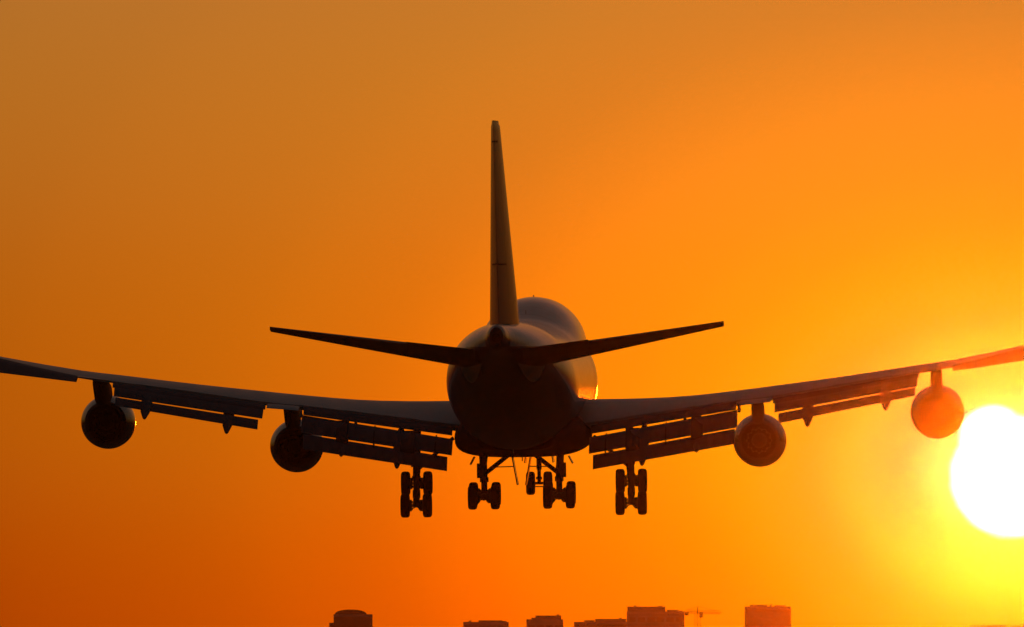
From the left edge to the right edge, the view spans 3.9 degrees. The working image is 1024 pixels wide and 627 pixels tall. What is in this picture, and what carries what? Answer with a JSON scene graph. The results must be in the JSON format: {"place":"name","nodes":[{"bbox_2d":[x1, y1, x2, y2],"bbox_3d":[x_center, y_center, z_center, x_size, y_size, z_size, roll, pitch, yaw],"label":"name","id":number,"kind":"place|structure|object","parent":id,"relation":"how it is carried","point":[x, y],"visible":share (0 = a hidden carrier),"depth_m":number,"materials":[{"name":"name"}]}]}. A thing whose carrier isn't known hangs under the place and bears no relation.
{"place":"outdoors","nodes":[
{"label":"outdoors","id":0,"kind":"place"},
{"bbox_2d":[334,610,372,626],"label":"office tower","id":1,"kind":"structure","parent":0,"point":[351,618],"depth_m":4699.24,"materials":[{"name":"brown brick"}]},
{"bbox_2d":[0,120,1023,517],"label":"airliner","id":2,"kind":"object","parent":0,"point":[522,378],"visible":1,"depth_m":756.78,"materials":[{"name":"paint"}]},
{"bbox_2d":[0,0,1023,626],"label":"sky","id":3,"kind":"structure","parent":0,"point":[838,185],"materials":[{"name":"orange"}]},
{"bbox_3d":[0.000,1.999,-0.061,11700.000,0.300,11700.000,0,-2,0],"label":"ground","id":4,"kind":"structure","parent":0,"visible":0},
{"bbox_2d":[463,620,508,626],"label":"office block","id":5,"kind":"structure","parent":4,"relation":"on","point":[490,623],"depth_m":5099.11,"materials":[{"name":"concrete"}]},
{"bbox_2d":[526,614,562,626],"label":"stepped block","id":6,"kind":"structure","parent":4,"relation":"on","point":[547,621],"depth_m":4999.15,"materials":[{"name":"concrete"}]},
{"bbox_2d":[574,618,626,626],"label":"long low block","id":7,"kind":"structure","parent":4,"relation":"on","point":[620,622],"depth_m":5299.08,"materials":[{"name":"brown brick"}]},
{"bbox_2d":[627,605,683,626],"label":"wide tower","id":8,"kind":"structure","parent":4,"relation":"on","point":[659,616],"depth_m":5199.15,"materials":[{"name":"concrete"}]},
{"bbox_2d":[684,606,721,626],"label":"tower crane","id":9,"kind":"object","parent":4,"relation":"on","point":[697,613],"visible":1,"depth_m":5598.68,"materials":[{"name":"paint"}]},
{"bbox_2d":[745,604,790,626],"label":"slab tower","id":10,"kind":"structure","parent":4,"relation":"on","point":[766,616],"depth_m":4899.20,"materials":[{"name":"brown brick"}]},
{"bbox_2d":[969,625,1023,626],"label":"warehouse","id":11,"kind":"structure","parent":4,"relation":"on","point":[998,626],"depth_m":5399.02,"materials":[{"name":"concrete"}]}
]}

